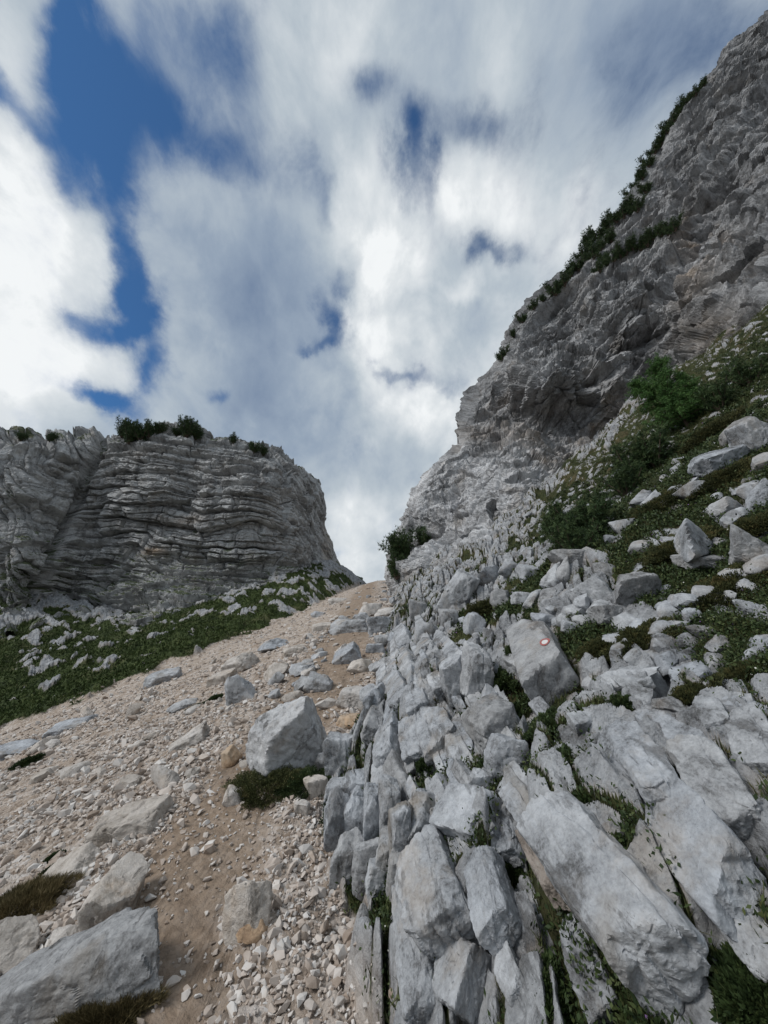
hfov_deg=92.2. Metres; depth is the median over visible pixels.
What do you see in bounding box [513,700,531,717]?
leafy herb
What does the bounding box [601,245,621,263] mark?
dwarf pine
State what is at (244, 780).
heath cushion
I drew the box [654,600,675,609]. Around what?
boulder
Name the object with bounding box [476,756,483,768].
leafy herb
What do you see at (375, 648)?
rock
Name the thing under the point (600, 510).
dwarf pine
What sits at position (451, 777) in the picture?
rock rib
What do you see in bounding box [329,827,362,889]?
rock column
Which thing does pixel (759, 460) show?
rock
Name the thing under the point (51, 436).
dwarf pine
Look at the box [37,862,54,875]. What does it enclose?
heath cushion
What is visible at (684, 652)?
boulder
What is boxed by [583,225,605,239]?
dwarf pine
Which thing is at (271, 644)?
rock
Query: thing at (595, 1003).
rock slab
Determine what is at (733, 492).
rock
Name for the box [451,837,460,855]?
rock rib
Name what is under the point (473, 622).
rock
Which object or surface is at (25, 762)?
heath cushion
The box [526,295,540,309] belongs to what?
dwarf pine
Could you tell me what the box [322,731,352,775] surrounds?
boulder
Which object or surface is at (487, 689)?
boulder
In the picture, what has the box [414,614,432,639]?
rock rib
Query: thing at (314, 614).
rock
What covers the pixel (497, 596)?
rock
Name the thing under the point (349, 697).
rock
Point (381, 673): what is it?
rock
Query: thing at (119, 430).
dwarf pine
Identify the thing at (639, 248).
dwarf pine
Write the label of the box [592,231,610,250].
dwarf pine
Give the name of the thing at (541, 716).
leafy herb
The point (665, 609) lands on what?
rock
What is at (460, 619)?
rock rib
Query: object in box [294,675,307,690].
rock
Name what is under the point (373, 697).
rock
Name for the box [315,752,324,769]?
boulder
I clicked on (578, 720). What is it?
boulder
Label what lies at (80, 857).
boulder
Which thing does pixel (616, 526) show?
boulder
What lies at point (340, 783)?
rock column
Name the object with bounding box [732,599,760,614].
rock
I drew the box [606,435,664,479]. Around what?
dwarf pine
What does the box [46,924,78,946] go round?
stone
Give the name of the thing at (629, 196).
dwarf pine
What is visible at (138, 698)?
rock
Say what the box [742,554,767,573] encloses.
rock
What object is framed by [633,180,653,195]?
dwarf pine
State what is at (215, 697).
heath cushion
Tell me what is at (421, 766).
leafy herb
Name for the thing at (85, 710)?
rock
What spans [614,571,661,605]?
boulder
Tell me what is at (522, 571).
rock
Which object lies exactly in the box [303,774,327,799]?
boulder
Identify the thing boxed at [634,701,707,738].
rock slab
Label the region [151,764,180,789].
rock
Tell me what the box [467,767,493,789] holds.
boulder
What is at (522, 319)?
dwarf pine
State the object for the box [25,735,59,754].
rock
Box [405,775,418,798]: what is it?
rock rib
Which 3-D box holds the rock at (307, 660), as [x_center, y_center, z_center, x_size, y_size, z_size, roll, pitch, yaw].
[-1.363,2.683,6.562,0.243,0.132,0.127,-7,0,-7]
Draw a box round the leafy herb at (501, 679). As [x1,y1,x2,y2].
[493,665,520,692]
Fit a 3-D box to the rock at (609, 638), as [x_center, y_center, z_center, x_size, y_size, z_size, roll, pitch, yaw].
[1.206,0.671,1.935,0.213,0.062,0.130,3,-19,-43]
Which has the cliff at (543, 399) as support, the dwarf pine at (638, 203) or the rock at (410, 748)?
the dwarf pine at (638, 203)
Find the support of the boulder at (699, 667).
on the rocky slope at (599, 766)
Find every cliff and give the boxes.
[0,421,362,638]
[384,10,767,595]
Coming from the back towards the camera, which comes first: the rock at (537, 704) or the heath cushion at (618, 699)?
the rock at (537, 704)
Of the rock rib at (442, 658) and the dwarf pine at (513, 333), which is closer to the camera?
the rock rib at (442, 658)
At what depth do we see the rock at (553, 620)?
2.44 m
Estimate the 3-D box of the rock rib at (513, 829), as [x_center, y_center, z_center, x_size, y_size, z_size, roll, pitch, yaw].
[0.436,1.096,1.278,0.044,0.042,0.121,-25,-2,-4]
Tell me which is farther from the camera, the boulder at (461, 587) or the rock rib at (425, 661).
the boulder at (461, 587)
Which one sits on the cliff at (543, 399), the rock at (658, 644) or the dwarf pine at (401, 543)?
the dwarf pine at (401, 543)
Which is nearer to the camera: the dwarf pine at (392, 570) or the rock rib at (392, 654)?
the rock rib at (392, 654)
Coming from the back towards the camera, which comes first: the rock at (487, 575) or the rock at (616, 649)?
the rock at (487, 575)
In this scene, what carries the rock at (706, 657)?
on the rocky slope at (599, 766)
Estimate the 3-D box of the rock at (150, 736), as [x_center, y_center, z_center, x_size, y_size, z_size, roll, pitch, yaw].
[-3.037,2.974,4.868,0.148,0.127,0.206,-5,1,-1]
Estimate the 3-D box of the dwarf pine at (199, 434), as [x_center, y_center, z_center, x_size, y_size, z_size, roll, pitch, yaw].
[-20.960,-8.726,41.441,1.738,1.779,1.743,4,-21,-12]
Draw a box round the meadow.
[0,559,365,725]
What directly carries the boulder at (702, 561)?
on the rocky slope at (599, 766)
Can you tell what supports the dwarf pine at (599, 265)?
on the cliff at (543, 399)
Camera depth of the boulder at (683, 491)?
2.84 m
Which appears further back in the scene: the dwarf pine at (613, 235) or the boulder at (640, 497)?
the dwarf pine at (613, 235)
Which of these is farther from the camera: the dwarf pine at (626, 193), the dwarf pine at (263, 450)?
the dwarf pine at (263, 450)
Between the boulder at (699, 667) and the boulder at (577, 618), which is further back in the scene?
the boulder at (577, 618)
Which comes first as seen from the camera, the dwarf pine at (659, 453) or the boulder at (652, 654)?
the boulder at (652, 654)
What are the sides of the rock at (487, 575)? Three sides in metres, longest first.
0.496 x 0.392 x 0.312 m
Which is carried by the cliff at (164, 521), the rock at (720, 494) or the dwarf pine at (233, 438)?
the dwarf pine at (233, 438)
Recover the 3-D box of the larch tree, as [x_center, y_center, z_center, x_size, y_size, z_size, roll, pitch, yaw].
[5.611,-2.346,7.231,1.515,1.870,1.453,0,-20,0]
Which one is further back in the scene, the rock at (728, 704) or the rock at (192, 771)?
the rock at (192, 771)
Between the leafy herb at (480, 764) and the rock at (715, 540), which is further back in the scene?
the rock at (715, 540)
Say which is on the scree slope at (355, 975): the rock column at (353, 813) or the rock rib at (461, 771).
the rock column at (353, 813)
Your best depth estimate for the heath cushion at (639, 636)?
1.77 m
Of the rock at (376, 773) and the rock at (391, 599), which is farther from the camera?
the rock at (391, 599)
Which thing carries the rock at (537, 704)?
on the rocky slope at (599, 766)
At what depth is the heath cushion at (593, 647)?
1.90 m
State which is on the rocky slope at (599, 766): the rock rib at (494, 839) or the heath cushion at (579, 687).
the heath cushion at (579, 687)
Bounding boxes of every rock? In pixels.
[0,784,6,791]
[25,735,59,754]
[28,768,53,784]
[45,739,59,747]
[47,765,59,770]
[60,761,91,778]
[80,706,92,716]
[84,794,172,847]
[93,767,106,775]
[125,702,140,718]
[128,740,145,749]
[135,695,142,700]
[142,666,182,688]
[143,731,159,740]
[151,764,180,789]
[166,698,197,712]
[183,704,200,714]
[184,767,200,777]
[206,668,237,687]
[220,651,259,671]
[225,704,234,711]
[239,760,247,768]
[257,638,288,651]
[263,662,288,680]
[268,672,284,684]
[268,688,280,698]
[281,690,303,701]
[283,644,303,657]
[289,662,314,676]
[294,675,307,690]
[301,667,315,675]
[302,633,313,637]
[302,659,312,661]
[303,671,333,692]
[310,611,324,617]
[311,622,331,632]
[311,651,327,658]
[315,697,336,708]
[328,598,347,604]
[329,618,367,634]
[332,641,361,664]
[335,685,362,708]
[346,658,371,673]
[354,612,368,620]
[358,603,382,616]
[359,683,379,701]
[360,705,382,745]
[363,682,385,710]
[365,643,385,653]
[366,616,390,634]
[368,656,389,672]
[371,763,384,783]
[372,724,400,767]
[374,607,394,616]
[374,634,388,645]
[376,663,386,685]
[382,749,413,801]
[383,704,397,731]
[386,669,406,710]
[389,597,394,602]
[393,623,411,648]
[397,647,414,678]
[398,713,422,763]
[404,679,429,716]
[408,599,426,621]
[414,620,436,644]
[415,637,441,666]
[426,670,446,702]
[427,772,447,802]
[433,630,458,656]
[438,608,458,625]
[451,713,473,751]
[456,735,473,763]
[463,612,486,634]
[476,565,499,585]
[490,589,509,609]
[498,558,517,577]
[502,653,516,673]
[506,619,579,705]
[510,592,529,606]
[515,564,539,582]
[522,547,533,559]
[523,589,540,608]
[528,696,549,715]
[537,587,556,602]
[545,605,556,613]
[551,617,556,625]
[555,613,570,626]
[560,620,579,632]
[561,604,586,616]
[573,593,589,610]
[581,676,591,690]
[586,599,609,612]
[602,632,619,642]
[609,642,624,664]
[610,675,643,691]
[611,611,635,631]
[623,648,642,665]
[628,540,648,555]
[629,618,645,627]
[630,687,656,704]
[633,562,644,571]
[640,489,660,504]
[648,620,682,634]
[650,637,680,652]
[654,648,681,676]
[656,603,681,619]
[659,584,671,593]
[667,593,700,608]
[681,607,701,621]
[691,585,713,601]
[703,652,725,672]
[710,492,723,498]
[712,537,725,544]
[713,590,736,604]
[717,568,748,578]
[719,507,750,527]
[722,696,746,706]
[729,487,737,495]
[731,691,754,701]
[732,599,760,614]
[735,578,763,595]
[736,480,759,499]
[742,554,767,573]
[747,634,767,648]
[751,452,767,473]
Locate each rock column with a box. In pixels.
[322,776,350,810]
[323,787,349,851]
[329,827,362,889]
[343,785,363,835]
[345,768,364,792]
[351,837,378,900]
[363,782,379,840]
[365,857,386,903]
[375,825,388,874]
[378,774,400,833]
[385,848,400,901]
[387,800,411,854]
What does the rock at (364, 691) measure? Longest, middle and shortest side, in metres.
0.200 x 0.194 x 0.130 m
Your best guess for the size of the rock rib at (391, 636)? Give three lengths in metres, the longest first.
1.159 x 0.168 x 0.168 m
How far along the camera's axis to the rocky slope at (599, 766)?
1.37 m
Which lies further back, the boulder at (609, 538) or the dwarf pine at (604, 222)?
the dwarf pine at (604, 222)
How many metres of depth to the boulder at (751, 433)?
2.96 m
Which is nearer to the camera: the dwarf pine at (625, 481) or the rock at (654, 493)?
the rock at (654, 493)
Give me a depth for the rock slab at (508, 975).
0.94 m
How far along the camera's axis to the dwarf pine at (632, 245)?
26.11 m
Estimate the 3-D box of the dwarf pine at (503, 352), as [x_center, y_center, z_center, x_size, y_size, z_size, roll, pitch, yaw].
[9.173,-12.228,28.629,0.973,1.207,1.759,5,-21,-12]
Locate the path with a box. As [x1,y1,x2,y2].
[133,581,375,1023]
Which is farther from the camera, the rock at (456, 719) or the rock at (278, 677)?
the rock at (278, 677)
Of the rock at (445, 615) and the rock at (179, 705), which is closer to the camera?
the rock at (445, 615)
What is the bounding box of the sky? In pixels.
[0,0,767,583]
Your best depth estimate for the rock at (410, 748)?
2.19 m
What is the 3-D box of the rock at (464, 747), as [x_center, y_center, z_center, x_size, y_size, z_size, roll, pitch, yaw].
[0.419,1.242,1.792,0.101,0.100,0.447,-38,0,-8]
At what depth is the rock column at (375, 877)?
1.57 m
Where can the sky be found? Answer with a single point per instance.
(307, 228)
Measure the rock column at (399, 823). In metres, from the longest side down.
0.278 x 0.157 x 0.109 m
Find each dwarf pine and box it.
[12,430,30,440]
[44,429,58,441]
[114,415,133,437]
[121,418,138,444]
[124,419,156,440]
[142,419,158,437]
[152,421,170,433]
[168,425,181,436]
[175,414,203,437]
[192,427,203,440]
[229,432,239,443]
[248,441,264,453]
[259,445,268,455]
[377,525,417,561]
[386,548,407,582]
[404,599,428,615]
[413,525,431,546]
[494,342,510,361]
[509,327,515,337]
[512,313,527,323]
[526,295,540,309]
[538,293,546,301]
[538,504,576,548]
[540,280,562,296]
[540,514,606,548]
[542,487,618,540]
[552,265,573,287]
[564,259,576,277]
[565,257,585,270]
[570,235,593,259]
[580,225,596,246]
[580,235,603,260]
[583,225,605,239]
[589,255,606,272]
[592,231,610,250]
[593,249,610,261]
[594,456,648,495]
[599,210,609,229]
[599,251,609,266]
[601,208,620,224]
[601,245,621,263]
[604,223,616,243]
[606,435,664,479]
[608,195,633,219]
[611,240,624,258]
[618,187,628,198]
[622,190,634,207]
[623,237,637,256]
[625,231,637,250]
[626,178,636,189]
[626,192,648,215]
[628,420,678,468]
[630,238,645,251]
[633,160,647,182]
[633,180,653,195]
[634,155,657,167]
[639,225,653,248]
[642,224,658,241]
[643,137,663,157]
[653,131,664,146]
[654,218,668,237]
[654,220,674,237]
[655,121,674,135]
[661,106,682,125]
[661,210,683,233]
[673,96,685,112]
[676,93,690,105]
[684,78,703,100]
[693,366,744,411]
[699,73,707,88]
[710,348,767,387]
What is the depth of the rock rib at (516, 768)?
1.40 m
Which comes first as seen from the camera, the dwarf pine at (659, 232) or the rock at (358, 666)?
the rock at (358, 666)
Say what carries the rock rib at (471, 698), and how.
on the rocky slope at (599, 766)
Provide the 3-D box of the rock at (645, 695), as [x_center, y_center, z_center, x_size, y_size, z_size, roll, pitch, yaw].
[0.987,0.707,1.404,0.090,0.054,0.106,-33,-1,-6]
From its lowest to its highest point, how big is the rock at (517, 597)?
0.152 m
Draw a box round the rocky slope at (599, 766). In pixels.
[319,304,767,1023]
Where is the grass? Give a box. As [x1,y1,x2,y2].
[341,301,767,1023]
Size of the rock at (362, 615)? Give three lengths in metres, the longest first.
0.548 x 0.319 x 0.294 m
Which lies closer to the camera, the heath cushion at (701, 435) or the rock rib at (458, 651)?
the rock rib at (458, 651)
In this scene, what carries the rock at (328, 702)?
on the path
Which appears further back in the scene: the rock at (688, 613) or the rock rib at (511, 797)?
the rock at (688, 613)
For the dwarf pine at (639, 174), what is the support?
on the cliff at (543, 399)
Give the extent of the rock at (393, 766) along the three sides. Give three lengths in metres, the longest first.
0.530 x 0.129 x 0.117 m
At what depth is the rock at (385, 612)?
11.12 m
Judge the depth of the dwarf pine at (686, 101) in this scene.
32.44 m
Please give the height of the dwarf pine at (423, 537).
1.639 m
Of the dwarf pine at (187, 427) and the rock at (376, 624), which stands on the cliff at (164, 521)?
the dwarf pine at (187, 427)
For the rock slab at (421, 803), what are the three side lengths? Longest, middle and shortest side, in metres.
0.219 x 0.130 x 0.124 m
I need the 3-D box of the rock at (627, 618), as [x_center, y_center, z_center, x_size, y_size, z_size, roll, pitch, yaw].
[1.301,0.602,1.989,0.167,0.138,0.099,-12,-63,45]
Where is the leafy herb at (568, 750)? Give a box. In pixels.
[549,742,572,770]
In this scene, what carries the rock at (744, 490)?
on the rocky slope at (599, 766)
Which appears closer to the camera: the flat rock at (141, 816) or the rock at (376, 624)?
the flat rock at (141, 816)
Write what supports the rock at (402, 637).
on the rocky slope at (599, 766)
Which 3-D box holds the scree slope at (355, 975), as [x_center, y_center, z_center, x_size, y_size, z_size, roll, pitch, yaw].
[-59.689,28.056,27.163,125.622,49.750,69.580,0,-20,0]
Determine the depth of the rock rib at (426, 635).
4.65 m
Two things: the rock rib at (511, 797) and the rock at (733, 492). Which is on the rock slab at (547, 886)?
the rock rib at (511, 797)
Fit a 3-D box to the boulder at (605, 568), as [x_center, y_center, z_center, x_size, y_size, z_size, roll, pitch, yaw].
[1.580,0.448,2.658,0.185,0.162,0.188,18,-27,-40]
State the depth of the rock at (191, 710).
5.62 m
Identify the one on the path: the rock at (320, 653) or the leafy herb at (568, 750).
the rock at (320, 653)
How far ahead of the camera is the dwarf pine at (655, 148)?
33.12 m
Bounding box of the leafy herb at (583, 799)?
[571,788,592,805]
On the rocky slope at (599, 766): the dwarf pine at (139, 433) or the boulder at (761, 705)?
the boulder at (761, 705)
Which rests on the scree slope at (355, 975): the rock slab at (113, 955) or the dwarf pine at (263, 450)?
the rock slab at (113, 955)
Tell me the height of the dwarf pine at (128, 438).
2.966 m
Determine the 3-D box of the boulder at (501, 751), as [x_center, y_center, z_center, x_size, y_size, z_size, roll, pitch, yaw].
[0.512,1.020,1.546,0.183,0.195,0.190,9,-6,3]
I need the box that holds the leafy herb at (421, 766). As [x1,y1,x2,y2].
[414,757,432,776]
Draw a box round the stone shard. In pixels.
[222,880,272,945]
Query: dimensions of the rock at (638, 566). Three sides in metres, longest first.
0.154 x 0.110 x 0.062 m
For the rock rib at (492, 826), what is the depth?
1.25 m
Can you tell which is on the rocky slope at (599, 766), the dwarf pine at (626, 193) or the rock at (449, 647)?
the rock at (449, 647)
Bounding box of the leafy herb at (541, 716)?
[521,705,560,742]
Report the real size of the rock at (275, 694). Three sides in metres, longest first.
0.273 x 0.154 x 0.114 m
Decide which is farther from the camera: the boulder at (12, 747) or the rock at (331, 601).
the rock at (331, 601)
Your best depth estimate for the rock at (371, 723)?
2.64 m
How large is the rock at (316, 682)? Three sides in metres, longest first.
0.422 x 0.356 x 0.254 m
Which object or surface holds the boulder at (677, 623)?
on the rocky slope at (599, 766)
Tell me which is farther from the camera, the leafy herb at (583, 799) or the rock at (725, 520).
the rock at (725, 520)
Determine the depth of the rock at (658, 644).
1.61 m
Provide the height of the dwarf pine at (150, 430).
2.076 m
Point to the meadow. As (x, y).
(38, 604)
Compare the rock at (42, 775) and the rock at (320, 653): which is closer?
the rock at (42, 775)
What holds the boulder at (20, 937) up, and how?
on the scree slope at (355, 975)
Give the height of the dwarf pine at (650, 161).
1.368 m
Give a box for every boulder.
[0,739,39,760]
[0,914,40,973]
[41,841,103,877]
[42,714,98,738]
[76,851,149,931]
[221,744,242,768]
[224,675,256,705]
[245,696,326,779]
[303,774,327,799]
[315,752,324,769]
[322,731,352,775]
[434,569,479,612]
[461,692,518,754]
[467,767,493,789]
[481,683,496,696]
[483,733,529,780]
[495,777,505,794]
[530,612,555,626]
[539,562,560,588]
[547,549,584,565]
[556,557,570,587]
[565,711,591,735]
[569,575,612,605]
[572,614,592,625]
[587,604,625,625]
[591,562,615,580]
[600,666,659,690]
[603,535,615,543]
[608,518,635,533]
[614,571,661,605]
[629,489,651,507]
[637,676,656,689]
[643,649,659,663]
[650,696,689,711]
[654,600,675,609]
[668,660,712,682]
[670,554,725,569]
[670,620,688,626]
[672,480,703,500]
[673,518,712,562]
[675,632,698,647]
[677,647,696,662]
[685,624,713,639]
[687,444,748,477]
[702,496,743,517]
[704,634,731,652]
[718,416,751,446]
[724,416,767,452]
[728,524,767,564]
[742,645,766,660]
[745,478,767,513]
[747,701,767,711]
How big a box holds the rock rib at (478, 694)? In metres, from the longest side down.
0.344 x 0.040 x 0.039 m
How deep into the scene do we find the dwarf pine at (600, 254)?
28.31 m
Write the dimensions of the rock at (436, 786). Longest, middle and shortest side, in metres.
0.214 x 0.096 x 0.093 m
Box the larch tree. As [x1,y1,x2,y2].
[625,350,710,432]
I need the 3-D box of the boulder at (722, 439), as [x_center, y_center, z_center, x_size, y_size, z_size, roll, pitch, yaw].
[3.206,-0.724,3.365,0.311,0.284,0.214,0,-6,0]
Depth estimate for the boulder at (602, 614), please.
2.05 m
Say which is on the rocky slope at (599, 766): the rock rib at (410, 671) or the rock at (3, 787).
the rock rib at (410, 671)
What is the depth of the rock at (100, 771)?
3.99 m
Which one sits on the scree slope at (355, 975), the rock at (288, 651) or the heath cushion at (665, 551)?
the rock at (288, 651)
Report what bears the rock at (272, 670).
on the scree slope at (355, 975)
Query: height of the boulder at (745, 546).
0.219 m
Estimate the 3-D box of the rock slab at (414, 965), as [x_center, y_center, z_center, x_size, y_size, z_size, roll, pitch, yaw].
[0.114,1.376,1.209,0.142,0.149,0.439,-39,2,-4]
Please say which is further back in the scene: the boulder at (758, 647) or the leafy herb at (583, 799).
the boulder at (758, 647)
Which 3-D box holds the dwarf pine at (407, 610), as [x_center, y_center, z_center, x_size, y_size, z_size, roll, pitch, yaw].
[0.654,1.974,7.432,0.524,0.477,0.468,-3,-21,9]
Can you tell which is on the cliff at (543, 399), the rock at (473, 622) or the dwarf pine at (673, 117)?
the dwarf pine at (673, 117)
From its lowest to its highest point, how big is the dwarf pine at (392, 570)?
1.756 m
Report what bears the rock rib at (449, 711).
on the rocky slope at (599, 766)
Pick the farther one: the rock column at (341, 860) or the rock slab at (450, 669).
the rock slab at (450, 669)
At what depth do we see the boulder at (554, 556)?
2.93 m
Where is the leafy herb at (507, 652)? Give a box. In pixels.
[502,644,511,655]
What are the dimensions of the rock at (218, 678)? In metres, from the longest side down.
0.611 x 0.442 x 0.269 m
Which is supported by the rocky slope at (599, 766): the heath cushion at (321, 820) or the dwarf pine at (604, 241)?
the heath cushion at (321, 820)
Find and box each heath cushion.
[0,868,85,919]
[7,752,45,771]
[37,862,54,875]
[42,849,66,863]
[42,980,172,1023]
[203,693,223,702]
[222,763,305,811]
[273,765,333,799]
[319,799,326,839]
[463,596,492,617]
[529,948,573,1023]
[566,655,581,694]
[572,635,614,664]
[597,614,685,666]
[609,690,634,711]
[627,477,699,518]
[635,522,724,572]
[666,671,726,706]
[673,561,767,611]
[676,404,748,457]
[684,454,755,498]
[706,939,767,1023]
[718,657,764,685]
[725,509,767,536]
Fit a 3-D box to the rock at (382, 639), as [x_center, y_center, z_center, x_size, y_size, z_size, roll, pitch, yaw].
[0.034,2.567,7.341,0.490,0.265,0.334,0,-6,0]
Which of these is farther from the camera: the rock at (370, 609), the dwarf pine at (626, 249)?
the dwarf pine at (626, 249)
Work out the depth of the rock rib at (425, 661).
2.99 m
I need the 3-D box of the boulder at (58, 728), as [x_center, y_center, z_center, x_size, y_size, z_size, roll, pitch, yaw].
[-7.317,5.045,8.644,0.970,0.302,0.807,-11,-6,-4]
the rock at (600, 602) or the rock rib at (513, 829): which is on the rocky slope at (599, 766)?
the rock at (600, 602)
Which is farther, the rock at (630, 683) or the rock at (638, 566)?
the rock at (638, 566)
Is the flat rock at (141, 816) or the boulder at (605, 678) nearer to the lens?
the boulder at (605, 678)
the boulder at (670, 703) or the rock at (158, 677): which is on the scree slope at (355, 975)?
the rock at (158, 677)
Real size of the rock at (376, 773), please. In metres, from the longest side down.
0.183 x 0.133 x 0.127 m
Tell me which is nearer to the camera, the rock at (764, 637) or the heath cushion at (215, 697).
the rock at (764, 637)
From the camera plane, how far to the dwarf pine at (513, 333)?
28.82 m
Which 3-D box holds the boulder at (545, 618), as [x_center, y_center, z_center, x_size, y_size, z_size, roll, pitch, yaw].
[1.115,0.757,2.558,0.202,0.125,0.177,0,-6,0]
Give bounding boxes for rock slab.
[0,906,160,1023]
[391,883,435,1023]
[395,824,479,962]
[408,790,434,841]
[414,706,455,773]
[429,782,502,842]
[432,937,491,1023]
[439,654,464,707]
[459,641,494,696]
[463,845,521,956]
[493,941,523,1007]
[515,830,571,911]
[515,875,557,959]
[516,790,710,1020]
[559,912,619,1023]
[589,719,767,942]
[603,721,678,809]
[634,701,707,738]
[666,734,761,840]
[692,695,729,731]
[718,908,767,985]
[724,702,767,777]
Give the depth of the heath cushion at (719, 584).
1.77 m
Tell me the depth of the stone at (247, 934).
1.56 m
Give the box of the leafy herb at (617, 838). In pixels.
[606,830,629,848]
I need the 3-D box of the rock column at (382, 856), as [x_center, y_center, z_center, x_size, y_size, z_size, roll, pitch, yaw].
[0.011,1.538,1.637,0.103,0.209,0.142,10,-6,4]
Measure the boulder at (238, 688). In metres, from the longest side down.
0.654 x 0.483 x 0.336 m
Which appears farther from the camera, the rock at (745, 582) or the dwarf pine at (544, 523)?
the dwarf pine at (544, 523)
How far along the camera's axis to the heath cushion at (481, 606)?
3.52 m
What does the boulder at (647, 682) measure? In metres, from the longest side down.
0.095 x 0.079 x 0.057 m
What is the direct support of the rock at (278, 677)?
on the scree slope at (355, 975)
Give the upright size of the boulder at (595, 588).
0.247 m
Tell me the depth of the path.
2.03 m
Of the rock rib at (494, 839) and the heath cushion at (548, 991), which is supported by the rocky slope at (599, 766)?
the heath cushion at (548, 991)
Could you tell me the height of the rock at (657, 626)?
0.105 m
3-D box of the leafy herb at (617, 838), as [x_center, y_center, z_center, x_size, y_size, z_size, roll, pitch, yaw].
[0.593,0.861,0.960,0.083,0.072,0.115,-7,-22,19]
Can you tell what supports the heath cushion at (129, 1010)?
on the path
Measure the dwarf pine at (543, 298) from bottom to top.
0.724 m
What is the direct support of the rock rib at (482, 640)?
on the rocky slope at (599, 766)
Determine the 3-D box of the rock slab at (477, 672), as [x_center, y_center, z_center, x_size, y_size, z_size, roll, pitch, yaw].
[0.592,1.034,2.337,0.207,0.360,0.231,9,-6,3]
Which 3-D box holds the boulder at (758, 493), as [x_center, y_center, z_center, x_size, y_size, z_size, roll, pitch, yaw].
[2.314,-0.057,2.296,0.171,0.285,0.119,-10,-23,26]
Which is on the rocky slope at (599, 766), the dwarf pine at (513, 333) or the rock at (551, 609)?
the rock at (551, 609)
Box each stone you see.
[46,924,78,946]
[112,774,141,790]
[168,720,209,753]
[222,784,243,806]
[236,919,267,943]
[294,799,310,815]
[336,713,359,729]
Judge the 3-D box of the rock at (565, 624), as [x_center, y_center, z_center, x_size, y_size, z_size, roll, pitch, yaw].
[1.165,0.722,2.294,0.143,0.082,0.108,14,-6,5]
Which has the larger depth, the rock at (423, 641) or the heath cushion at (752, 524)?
the rock at (423, 641)
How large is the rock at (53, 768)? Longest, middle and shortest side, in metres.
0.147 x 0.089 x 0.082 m
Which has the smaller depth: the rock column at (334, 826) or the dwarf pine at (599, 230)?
the rock column at (334, 826)
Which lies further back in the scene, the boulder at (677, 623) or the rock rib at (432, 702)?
the rock rib at (432, 702)
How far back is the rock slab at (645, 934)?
0.78 m
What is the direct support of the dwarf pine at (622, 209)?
on the cliff at (543, 399)
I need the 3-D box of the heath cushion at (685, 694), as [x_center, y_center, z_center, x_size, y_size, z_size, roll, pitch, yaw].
[1.054,0.629,1.266,0.224,0.159,0.147,-13,-24,31]
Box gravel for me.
[0,580,392,1023]
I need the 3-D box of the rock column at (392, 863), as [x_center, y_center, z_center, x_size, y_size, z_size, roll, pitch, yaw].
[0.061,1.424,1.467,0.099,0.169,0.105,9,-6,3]
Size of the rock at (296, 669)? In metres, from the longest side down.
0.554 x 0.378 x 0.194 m
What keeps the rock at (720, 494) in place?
on the rocky slope at (599, 766)
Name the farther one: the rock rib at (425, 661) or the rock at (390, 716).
the rock rib at (425, 661)
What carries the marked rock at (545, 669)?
on the rocky slope at (599, 766)
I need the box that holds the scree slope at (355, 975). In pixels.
[0,580,392,1023]
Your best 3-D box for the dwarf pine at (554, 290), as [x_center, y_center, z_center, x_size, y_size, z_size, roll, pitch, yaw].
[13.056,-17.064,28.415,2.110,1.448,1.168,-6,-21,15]
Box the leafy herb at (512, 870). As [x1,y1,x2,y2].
[505,861,528,889]
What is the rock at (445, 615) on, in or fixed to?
on the rocky slope at (599, 766)
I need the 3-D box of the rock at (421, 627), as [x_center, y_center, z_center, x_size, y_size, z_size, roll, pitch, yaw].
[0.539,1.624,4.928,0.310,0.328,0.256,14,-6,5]
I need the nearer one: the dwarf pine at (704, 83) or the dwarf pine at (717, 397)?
the dwarf pine at (717, 397)
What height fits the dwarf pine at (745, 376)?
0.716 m
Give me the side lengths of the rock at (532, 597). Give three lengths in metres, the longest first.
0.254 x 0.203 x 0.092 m
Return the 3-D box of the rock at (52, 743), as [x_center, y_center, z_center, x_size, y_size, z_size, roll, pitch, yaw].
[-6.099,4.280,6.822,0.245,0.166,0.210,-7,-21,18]
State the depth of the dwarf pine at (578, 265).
29.73 m
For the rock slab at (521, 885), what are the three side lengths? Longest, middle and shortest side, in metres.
0.243 x 0.098 x 0.080 m
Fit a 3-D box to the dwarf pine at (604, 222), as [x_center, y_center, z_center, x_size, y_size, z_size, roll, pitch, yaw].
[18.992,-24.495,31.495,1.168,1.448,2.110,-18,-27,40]
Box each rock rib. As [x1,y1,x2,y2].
[382,654,389,685]
[387,628,393,643]
[389,660,397,672]
[390,638,395,661]
[392,641,399,657]
[404,761,416,774]
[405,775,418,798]
[406,659,414,683]
[410,641,415,655]
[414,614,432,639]
[414,664,427,688]
[419,632,431,639]
[419,649,429,666]
[425,777,431,790]
[427,694,435,706]
[433,751,444,774]
[439,748,448,766]
[440,649,447,661]
[441,700,454,718]
[444,733,469,767]
[446,758,458,783]
[447,836,456,864]
[451,695,465,713]
[451,758,495,823]
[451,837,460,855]
[455,648,461,654]
[456,837,469,851]
[458,616,464,624]
[465,694,477,706]
[472,632,492,652]
[475,692,480,698]
[489,821,494,831]
[490,829,498,837]
[491,811,500,847]
[495,781,513,818]
[496,816,526,862]
[498,782,526,822]
[501,725,516,738]
[503,764,528,804]
[507,818,516,839]
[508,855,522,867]
[509,760,526,784]

